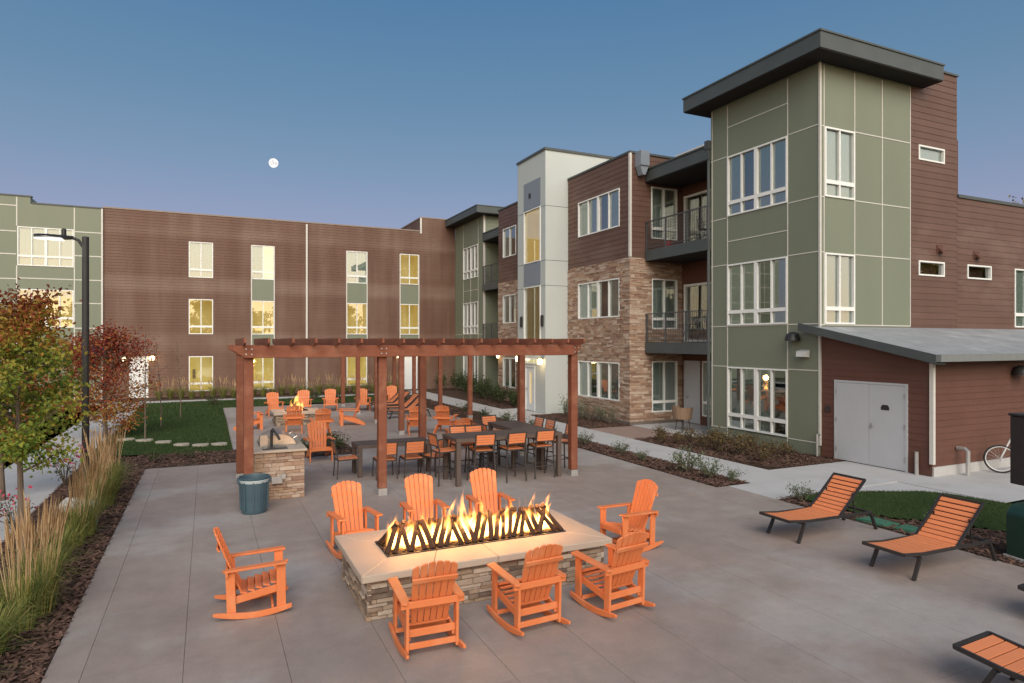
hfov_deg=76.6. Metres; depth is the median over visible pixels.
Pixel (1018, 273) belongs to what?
window
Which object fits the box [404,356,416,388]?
entrance door
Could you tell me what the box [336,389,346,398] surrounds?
shrub
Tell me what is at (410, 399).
sun lounger
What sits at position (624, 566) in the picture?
rocking chair
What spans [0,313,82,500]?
maple tree
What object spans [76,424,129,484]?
reed grass
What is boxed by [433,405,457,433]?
adirondack chair
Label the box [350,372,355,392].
reed grass
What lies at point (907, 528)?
valve lid
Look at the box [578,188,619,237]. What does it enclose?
window
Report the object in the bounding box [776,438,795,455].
shrub
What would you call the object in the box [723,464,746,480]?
shrub
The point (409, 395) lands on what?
planting bed
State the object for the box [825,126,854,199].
window
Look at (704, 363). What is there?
window
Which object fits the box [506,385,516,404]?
shrub
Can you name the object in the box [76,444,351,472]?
planting bed
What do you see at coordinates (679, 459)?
shrub
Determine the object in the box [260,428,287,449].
grill
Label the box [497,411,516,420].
shrub
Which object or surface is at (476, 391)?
shrub
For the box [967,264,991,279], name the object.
window
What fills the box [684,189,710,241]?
sliding door
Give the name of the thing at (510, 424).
bar table
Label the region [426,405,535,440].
planting bed
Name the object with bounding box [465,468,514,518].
rocking chair
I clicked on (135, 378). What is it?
entrance door
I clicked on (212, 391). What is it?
reed grass
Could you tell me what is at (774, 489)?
shed apron
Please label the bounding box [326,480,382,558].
rocking chair
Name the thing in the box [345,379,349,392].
reed grass
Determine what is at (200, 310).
window
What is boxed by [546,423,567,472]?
bar stool
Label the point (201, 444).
stepping stone
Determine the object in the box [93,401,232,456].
lawn
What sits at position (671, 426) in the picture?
porch
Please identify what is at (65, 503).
boulder
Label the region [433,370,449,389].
shrub
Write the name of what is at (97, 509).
reed grass
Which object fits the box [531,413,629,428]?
planting bed
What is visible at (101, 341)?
maple tree
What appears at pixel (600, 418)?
shrub
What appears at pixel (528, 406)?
entrance door
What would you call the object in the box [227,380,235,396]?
reed grass
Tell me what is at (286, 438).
gas grill
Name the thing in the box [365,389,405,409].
sun lounger
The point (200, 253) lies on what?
window
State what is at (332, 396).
adirondack chair
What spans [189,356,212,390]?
window
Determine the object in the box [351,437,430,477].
dining table
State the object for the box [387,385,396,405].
adirondack chair
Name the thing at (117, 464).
reed grass
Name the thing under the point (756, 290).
window
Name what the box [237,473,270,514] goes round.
trash can
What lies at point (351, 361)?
window
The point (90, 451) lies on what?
reed grass
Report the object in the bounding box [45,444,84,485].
rose bush
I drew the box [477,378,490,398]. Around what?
shrub
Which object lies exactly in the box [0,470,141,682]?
planting bed
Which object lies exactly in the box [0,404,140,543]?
sidewalk
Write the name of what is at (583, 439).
shrub
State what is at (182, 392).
reed grass
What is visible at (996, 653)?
sun lounger
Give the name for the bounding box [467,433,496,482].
bar stool
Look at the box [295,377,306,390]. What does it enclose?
reed grass
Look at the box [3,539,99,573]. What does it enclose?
reed grass
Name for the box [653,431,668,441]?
shrub
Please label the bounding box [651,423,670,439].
shrub
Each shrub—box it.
[146,448,166,461]
[181,447,198,457]
[206,394,223,403]
[299,435,312,448]
[307,389,323,398]
[314,429,344,445]
[323,430,350,448]
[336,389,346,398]
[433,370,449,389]
[449,369,464,389]
[456,401,466,411]
[457,371,466,388]
[459,375,476,394]
[462,371,478,384]
[473,379,485,397]
[474,375,492,389]
[475,407,491,416]
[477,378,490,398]
[486,381,502,400]
[491,383,509,402]
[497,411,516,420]
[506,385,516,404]
[508,390,516,406]
[558,393,567,416]
[578,398,586,418]
[578,398,598,420]
[578,431,593,444]
[594,403,606,422]
[598,405,617,423]
[609,440,631,453]
[631,449,647,460]
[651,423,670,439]
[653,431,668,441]
[669,428,687,443]
[669,444,708,472]
[680,425,694,439]
[690,428,711,446]
[694,455,723,477]
[702,426,731,451]
[707,427,724,441]
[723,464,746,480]
[725,427,757,454]
[738,431,760,448]
[751,444,774,462]
[757,436,783,457]
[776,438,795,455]
[785,481,815,500]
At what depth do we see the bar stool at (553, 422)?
17.16 m
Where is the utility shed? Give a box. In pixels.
[798,323,1023,476]
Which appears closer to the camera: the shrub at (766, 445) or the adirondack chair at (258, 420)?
the shrub at (766, 445)
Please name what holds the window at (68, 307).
in the apartment building at (204, 290)
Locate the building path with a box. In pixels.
[90,393,397,404]
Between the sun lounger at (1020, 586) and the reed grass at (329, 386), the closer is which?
the sun lounger at (1020, 586)
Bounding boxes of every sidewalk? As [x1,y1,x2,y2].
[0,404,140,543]
[410,390,796,482]
[782,482,977,498]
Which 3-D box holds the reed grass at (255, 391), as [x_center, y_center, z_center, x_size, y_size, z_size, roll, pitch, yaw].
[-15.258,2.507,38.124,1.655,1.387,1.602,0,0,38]
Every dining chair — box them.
[330,439,357,479]
[372,441,397,480]
[398,440,424,478]
[420,439,451,476]
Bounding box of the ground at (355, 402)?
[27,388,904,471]
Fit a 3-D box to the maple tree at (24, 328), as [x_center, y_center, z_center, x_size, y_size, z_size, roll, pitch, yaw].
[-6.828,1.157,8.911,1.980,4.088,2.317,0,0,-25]
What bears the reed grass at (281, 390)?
on the planting bed at (217, 397)
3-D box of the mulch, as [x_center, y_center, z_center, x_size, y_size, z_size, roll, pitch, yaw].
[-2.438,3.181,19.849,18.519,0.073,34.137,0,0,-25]
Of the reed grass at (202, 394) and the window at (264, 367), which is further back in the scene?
the window at (264, 367)
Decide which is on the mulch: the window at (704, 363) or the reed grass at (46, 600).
the reed grass at (46, 600)
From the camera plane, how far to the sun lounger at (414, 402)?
27.37 m
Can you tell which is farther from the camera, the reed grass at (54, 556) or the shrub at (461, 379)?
the shrub at (461, 379)
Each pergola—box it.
[228,338,584,495]
[341,356,472,434]
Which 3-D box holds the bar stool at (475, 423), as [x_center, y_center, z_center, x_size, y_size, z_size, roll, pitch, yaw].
[-0.712,2.629,16.850,0.614,1.144,0.536,0,0,-25]
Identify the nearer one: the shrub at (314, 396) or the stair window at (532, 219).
the stair window at (532, 219)
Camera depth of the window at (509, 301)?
35.11 m
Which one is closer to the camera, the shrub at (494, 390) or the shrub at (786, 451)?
the shrub at (786, 451)
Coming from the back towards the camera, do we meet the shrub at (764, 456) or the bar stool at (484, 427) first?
the shrub at (764, 456)
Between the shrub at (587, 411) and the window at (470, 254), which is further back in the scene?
the window at (470, 254)
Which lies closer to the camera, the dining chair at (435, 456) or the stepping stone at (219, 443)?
the dining chair at (435, 456)
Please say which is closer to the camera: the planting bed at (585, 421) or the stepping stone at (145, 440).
the stepping stone at (145, 440)
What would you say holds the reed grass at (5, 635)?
on the mulch
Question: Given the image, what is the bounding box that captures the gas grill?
[257,429,296,445]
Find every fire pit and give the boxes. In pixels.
[270,401,320,426]
[335,503,611,621]
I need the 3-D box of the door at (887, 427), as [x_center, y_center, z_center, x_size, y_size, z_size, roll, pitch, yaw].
[9.433,2.140,16.296,0.152,2.080,0.974,0,0,-25]
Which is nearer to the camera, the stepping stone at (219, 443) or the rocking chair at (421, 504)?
the rocking chair at (421, 504)
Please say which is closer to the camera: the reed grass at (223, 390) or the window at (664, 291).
the window at (664, 291)
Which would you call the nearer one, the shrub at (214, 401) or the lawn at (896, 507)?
the lawn at (896, 507)
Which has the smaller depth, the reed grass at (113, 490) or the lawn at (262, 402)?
the reed grass at (113, 490)
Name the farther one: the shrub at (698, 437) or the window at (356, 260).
the window at (356, 260)
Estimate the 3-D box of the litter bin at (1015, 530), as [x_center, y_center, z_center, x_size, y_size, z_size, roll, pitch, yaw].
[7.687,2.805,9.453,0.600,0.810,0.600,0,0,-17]
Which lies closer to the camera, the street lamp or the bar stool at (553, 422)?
the street lamp
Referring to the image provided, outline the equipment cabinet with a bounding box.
[1008,412,1023,485]
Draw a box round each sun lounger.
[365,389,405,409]
[369,391,412,410]
[387,393,417,412]
[387,397,430,419]
[759,472,877,543]
[862,493,996,580]
[952,631,1023,682]
[1018,583,1023,590]
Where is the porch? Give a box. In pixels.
[631,422,710,436]
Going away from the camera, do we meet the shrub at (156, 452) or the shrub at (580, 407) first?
the shrub at (156, 452)
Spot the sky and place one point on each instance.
(372, 113)
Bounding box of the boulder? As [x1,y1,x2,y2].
[59,498,79,510]
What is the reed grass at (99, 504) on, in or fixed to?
on the mulch
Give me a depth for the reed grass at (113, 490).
12.60 m
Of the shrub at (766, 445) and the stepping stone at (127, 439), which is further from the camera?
the stepping stone at (127, 439)
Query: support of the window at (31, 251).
in the apartment building at (204, 290)
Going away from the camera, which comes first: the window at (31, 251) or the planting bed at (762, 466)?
the planting bed at (762, 466)
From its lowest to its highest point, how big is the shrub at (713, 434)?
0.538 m
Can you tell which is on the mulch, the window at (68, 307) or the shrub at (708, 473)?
the shrub at (708, 473)
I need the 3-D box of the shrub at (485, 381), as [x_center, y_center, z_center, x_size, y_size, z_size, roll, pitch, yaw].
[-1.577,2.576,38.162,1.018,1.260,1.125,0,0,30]
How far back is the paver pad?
23.04 m
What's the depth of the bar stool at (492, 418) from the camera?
18.05 m
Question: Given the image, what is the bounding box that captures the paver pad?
[592,426,675,438]
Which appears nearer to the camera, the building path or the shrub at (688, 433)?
the shrub at (688, 433)
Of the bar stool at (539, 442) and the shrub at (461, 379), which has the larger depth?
the shrub at (461, 379)
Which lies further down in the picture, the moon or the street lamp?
the street lamp
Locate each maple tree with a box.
[0,278,99,570]
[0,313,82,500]
[48,318,173,437]
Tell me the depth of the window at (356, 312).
42.69 m
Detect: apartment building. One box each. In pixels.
[0,193,454,399]
[445,28,1023,458]
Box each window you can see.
[17,226,73,267]
[17,289,73,327]
[189,241,212,277]
[189,299,212,333]
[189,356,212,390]
[252,245,273,279]
[252,300,273,333]
[254,358,273,388]
[347,251,366,283]
[347,303,366,333]
[347,357,366,385]
[401,254,417,284]
[401,304,417,334]
[463,244,477,279]
[463,301,477,333]
[463,356,477,385]
[503,225,515,257]
[503,294,515,323]
[503,357,515,387]
[523,206,540,264]
[523,285,540,338]
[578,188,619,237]
[578,278,619,318]
[578,361,619,400]
[651,186,676,240]
[651,279,677,328]
[651,361,677,411]
[702,361,710,416]
[727,136,786,216]
[727,256,786,325]
[727,367,786,436]
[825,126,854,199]
[825,252,854,323]
[918,144,944,163]
[918,260,944,276]
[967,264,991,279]
[1014,269,1023,327]
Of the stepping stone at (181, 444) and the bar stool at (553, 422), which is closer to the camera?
the bar stool at (553, 422)
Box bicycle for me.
[983,439,1009,472]
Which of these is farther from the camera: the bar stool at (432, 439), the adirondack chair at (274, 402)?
the adirondack chair at (274, 402)
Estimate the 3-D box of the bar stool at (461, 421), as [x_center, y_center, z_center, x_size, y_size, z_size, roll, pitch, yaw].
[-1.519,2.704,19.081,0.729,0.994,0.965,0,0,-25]
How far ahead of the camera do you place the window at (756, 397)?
20.17 m
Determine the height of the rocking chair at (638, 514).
1.004 m
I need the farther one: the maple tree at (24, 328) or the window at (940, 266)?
the window at (940, 266)
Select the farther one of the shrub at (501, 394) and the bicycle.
the shrub at (501, 394)
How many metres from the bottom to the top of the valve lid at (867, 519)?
0.060 m
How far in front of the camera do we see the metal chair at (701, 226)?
22.89 m
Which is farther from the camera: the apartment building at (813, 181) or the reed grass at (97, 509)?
the apartment building at (813, 181)
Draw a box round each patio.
[41,441,1023,682]
[223,402,495,449]
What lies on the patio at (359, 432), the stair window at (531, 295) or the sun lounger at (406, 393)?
the sun lounger at (406, 393)
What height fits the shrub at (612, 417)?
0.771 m
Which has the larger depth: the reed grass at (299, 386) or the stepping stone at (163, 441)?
the reed grass at (299, 386)
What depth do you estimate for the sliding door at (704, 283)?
25.53 m
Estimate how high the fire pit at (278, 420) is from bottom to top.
1.450 m
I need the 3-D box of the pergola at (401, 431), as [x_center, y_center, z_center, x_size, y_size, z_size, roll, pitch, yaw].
[-5.296,1.599,30.043,4.600,3.202,16.518,0,0,-25]
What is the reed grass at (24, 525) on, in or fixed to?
on the mulch
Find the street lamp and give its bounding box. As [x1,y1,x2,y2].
[33,228,90,474]
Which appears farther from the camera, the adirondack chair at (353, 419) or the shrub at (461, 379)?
the shrub at (461, 379)
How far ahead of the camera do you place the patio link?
19.56 m
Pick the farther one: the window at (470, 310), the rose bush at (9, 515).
the window at (470, 310)
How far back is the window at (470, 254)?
41.94 m
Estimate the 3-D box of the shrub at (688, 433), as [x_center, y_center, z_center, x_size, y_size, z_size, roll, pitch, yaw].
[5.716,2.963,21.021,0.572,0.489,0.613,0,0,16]
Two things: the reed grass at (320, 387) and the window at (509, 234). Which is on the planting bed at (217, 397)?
the reed grass at (320, 387)
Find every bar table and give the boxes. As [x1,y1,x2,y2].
[442,427,561,486]
[488,420,539,470]
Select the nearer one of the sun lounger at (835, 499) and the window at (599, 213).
the sun lounger at (835, 499)
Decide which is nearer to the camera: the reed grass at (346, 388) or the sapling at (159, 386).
the sapling at (159, 386)
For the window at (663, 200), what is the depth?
25.54 m
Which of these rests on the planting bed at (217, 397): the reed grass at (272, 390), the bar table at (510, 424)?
the reed grass at (272, 390)
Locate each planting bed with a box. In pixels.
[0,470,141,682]
[66,390,411,403]
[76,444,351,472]
[406,394,747,486]
[426,388,529,410]
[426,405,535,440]
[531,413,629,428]
[636,436,842,469]
[777,497,1023,567]
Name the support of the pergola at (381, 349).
on the patio at (735, 592)
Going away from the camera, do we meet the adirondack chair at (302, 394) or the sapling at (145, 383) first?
the sapling at (145, 383)
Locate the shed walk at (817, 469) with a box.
[771,461,875,476]
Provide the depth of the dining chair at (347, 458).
15.26 m
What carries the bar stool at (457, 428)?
on the patio at (735, 592)
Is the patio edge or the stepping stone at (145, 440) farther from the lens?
the stepping stone at (145, 440)
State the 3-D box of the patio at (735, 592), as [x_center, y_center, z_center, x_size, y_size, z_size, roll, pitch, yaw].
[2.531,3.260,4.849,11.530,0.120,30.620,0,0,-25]
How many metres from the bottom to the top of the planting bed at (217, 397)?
0.130 m
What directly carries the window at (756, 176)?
in the apartment building at (813, 181)
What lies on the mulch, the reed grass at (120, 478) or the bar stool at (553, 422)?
the reed grass at (120, 478)
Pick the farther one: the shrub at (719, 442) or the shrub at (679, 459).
the shrub at (719, 442)
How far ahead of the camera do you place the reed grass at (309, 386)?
39.47 m
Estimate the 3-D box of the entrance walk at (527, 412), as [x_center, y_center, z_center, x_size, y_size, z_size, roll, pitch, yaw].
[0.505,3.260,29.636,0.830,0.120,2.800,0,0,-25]
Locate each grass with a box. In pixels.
[0,511,68,634]
[0,572,82,623]
[0,585,72,655]
[0,613,48,673]
[2,487,89,616]
[2,490,77,589]
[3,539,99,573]
[15,521,107,560]
[40,460,109,547]
[40,493,117,518]
[60,450,122,536]
[70,434,126,511]
[71,469,139,487]
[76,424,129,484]
[90,432,129,505]
[92,421,141,490]
[95,394,1011,531]
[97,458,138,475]
[154,379,171,398]
[162,376,176,398]
[174,377,190,398]
[186,379,196,398]
[198,380,208,397]
[204,375,219,396]
[215,376,229,396]
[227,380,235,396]
[254,374,260,395]
[255,376,270,395]
[269,380,279,395]
[274,376,286,394]
[285,373,297,394]
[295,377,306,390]
[306,379,314,393]
[309,374,324,393]
[322,373,336,393]
[333,374,345,393]
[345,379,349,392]
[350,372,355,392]
[360,375,372,390]
[368,377,373,391]
[387,371,391,385]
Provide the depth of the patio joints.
7.71 m
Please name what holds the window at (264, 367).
in the apartment building at (204, 290)
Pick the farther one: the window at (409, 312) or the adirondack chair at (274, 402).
the window at (409, 312)
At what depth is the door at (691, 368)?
25.33 m
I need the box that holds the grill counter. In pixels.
[254,434,306,499]
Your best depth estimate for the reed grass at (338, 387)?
39.86 m
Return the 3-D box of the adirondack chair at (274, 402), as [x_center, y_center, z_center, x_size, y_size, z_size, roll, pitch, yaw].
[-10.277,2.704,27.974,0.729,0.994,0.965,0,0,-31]
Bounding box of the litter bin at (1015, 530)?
[1003,501,1023,562]
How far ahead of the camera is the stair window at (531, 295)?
30.60 m
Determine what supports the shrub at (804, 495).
on the planting bed at (962, 549)
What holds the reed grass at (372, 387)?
on the planting bed at (217, 397)
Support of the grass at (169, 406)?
on the lawn at (185, 430)
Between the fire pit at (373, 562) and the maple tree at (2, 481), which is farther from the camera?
the maple tree at (2, 481)
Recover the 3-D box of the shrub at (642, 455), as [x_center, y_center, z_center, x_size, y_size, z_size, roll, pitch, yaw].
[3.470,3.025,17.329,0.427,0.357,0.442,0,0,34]
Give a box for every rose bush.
[0,486,37,531]
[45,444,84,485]
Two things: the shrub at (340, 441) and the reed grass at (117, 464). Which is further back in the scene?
the shrub at (340, 441)
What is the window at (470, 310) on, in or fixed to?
in the apartment building at (813, 181)
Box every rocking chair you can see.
[213,527,291,618]
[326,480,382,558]
[387,560,465,659]
[399,473,449,526]
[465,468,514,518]
[487,544,570,635]
[570,531,654,617]
[597,479,662,551]
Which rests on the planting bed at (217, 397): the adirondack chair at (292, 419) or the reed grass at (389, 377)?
the reed grass at (389, 377)
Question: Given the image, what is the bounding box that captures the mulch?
[0,397,1023,682]
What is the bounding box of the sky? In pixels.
[0,0,1023,228]
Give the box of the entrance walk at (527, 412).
[504,408,542,414]
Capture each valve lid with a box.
[855,516,899,527]
[892,524,917,534]
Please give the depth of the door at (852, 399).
17.17 m
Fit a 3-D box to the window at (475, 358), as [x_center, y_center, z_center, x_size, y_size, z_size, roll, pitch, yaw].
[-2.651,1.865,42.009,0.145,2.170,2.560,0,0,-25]
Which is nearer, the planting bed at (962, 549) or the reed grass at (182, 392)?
the planting bed at (962, 549)
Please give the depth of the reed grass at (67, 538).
9.48 m
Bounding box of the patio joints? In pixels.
[98,473,291,682]
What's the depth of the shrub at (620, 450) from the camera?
18.34 m
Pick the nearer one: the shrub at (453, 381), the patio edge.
the patio edge
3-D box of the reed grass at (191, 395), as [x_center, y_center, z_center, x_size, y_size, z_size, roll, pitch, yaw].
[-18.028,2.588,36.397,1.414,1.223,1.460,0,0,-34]
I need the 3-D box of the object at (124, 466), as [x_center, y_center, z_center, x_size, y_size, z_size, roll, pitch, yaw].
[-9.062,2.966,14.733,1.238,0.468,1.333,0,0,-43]
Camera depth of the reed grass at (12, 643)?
6.07 m
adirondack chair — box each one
[233,411,263,430]
[264,392,284,416]
[283,405,304,433]
[295,390,312,407]
[304,421,334,462]
[308,408,333,436]
[322,389,338,408]
[339,399,364,425]
[354,388,370,410]
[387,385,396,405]
[405,406,426,435]
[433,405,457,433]
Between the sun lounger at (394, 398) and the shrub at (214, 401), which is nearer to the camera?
the sun lounger at (394, 398)
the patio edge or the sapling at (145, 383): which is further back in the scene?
the sapling at (145, 383)
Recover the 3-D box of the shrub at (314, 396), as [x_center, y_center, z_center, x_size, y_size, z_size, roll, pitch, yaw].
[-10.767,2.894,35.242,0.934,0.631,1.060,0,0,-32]
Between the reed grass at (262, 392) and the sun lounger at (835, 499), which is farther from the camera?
the reed grass at (262, 392)
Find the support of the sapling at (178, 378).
on the lawn at (185, 430)
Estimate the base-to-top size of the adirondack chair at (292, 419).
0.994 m
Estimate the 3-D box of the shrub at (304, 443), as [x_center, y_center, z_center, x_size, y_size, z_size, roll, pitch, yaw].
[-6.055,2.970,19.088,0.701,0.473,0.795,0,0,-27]
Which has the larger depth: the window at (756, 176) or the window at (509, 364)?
the window at (509, 364)
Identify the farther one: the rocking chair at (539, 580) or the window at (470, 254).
the window at (470, 254)
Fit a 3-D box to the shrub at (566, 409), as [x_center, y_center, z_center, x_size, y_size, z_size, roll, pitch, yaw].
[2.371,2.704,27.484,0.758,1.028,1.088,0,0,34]
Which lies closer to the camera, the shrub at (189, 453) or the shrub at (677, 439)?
the shrub at (189, 453)
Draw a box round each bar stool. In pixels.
[427,432,454,486]
[444,418,472,447]
[448,425,473,477]
[464,424,493,472]
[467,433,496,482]
[470,420,498,466]
[479,423,508,468]
[481,415,505,449]
[496,431,526,482]
[517,416,544,456]
[526,429,555,478]
[527,418,555,460]
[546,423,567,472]
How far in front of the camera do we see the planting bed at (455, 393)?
37.82 m
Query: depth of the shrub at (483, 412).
27.22 m
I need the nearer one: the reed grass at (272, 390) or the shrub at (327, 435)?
the shrub at (327, 435)
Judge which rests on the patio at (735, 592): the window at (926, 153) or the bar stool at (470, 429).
the bar stool at (470, 429)
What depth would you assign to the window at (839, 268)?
18.44 m
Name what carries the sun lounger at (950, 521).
on the patio at (735, 592)
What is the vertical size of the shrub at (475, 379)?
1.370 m
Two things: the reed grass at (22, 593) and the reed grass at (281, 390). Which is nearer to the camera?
the reed grass at (22, 593)
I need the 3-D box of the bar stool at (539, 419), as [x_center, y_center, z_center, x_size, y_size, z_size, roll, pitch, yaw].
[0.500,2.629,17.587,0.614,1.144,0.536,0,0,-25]
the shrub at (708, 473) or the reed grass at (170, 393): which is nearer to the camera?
the shrub at (708, 473)
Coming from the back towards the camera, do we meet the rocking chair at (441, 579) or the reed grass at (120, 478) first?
the reed grass at (120, 478)
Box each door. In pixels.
[129,357,148,397]
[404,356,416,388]
[525,366,534,410]
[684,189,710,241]
[684,282,710,341]
[684,360,699,423]
[835,382,868,464]
[869,384,905,470]
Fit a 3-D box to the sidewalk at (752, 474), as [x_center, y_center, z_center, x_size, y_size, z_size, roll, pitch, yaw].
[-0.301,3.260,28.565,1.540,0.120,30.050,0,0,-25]
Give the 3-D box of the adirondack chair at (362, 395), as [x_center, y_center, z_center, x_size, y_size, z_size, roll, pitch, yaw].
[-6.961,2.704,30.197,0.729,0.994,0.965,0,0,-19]
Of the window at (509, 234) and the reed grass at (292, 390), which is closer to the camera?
the window at (509, 234)
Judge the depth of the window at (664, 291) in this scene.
25.56 m
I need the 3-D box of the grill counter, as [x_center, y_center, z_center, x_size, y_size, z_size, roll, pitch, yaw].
[-5.193,2.700,14.184,1.060,1.000,2.430,0,0,-25]
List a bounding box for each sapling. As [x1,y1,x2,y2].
[130,325,162,438]
[148,337,170,426]
[166,343,188,416]
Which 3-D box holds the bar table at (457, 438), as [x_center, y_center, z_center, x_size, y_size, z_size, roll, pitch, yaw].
[-0.218,2.675,15.237,2.660,1.050,0.960,0,0,-25]
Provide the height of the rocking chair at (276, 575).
1.004 m
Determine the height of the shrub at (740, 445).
0.782 m
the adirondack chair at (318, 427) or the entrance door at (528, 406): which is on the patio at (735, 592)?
the adirondack chair at (318, 427)
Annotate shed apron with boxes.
[730,467,929,498]
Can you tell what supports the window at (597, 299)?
in the apartment building at (813, 181)
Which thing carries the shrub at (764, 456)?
on the planting bed at (762, 466)
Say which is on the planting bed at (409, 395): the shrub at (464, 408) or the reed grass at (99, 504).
the shrub at (464, 408)
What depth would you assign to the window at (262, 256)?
39.36 m
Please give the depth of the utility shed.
16.35 m
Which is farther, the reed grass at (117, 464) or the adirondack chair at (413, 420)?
the adirondack chair at (413, 420)
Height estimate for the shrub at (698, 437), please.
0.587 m
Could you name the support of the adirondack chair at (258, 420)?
on the patio at (359, 432)
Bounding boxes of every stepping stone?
[118,438,134,440]
[135,438,152,441]
[155,440,171,443]
[173,443,189,445]
[192,443,208,446]
[211,442,227,445]
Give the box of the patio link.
[345,436,534,452]
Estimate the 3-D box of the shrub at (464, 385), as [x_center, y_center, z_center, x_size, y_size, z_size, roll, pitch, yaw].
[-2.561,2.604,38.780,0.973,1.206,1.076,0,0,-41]
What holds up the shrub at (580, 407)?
on the mulch
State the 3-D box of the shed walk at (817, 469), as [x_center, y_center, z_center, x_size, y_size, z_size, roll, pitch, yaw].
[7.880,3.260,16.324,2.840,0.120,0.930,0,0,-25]
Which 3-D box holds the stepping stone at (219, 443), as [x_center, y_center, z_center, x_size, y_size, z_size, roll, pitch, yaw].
[-9.122,3.208,20.219,0.359,0.080,0.436,0,0,44]
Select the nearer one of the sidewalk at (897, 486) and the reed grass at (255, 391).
the sidewalk at (897, 486)
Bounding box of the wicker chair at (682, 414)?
[672,406,692,429]
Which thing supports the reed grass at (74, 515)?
on the mulch
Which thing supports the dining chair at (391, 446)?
on the patio at (735, 592)
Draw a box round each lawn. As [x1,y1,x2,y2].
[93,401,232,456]
[221,395,404,407]
[805,491,1010,530]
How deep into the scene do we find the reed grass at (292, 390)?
38.83 m
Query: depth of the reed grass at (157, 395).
35.94 m
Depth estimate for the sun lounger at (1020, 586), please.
7.46 m
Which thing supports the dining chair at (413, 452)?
on the patio at (735, 592)
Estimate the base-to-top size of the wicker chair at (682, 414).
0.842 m
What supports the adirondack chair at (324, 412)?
on the patio at (359, 432)
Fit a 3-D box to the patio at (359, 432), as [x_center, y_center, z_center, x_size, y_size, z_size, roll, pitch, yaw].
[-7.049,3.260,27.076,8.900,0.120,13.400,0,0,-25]
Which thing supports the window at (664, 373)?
in the apartment building at (813, 181)
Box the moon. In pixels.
[269,158,277,167]
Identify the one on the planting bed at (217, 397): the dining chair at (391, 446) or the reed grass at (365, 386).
the reed grass at (365, 386)
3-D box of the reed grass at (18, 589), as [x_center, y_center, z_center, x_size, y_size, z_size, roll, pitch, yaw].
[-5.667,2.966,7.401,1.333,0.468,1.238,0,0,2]
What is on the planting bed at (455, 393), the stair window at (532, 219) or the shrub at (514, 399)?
the shrub at (514, 399)
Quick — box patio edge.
[717,486,1023,574]
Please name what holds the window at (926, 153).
in the apartment building at (813, 181)
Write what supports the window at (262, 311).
in the apartment building at (204, 290)
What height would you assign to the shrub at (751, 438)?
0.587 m

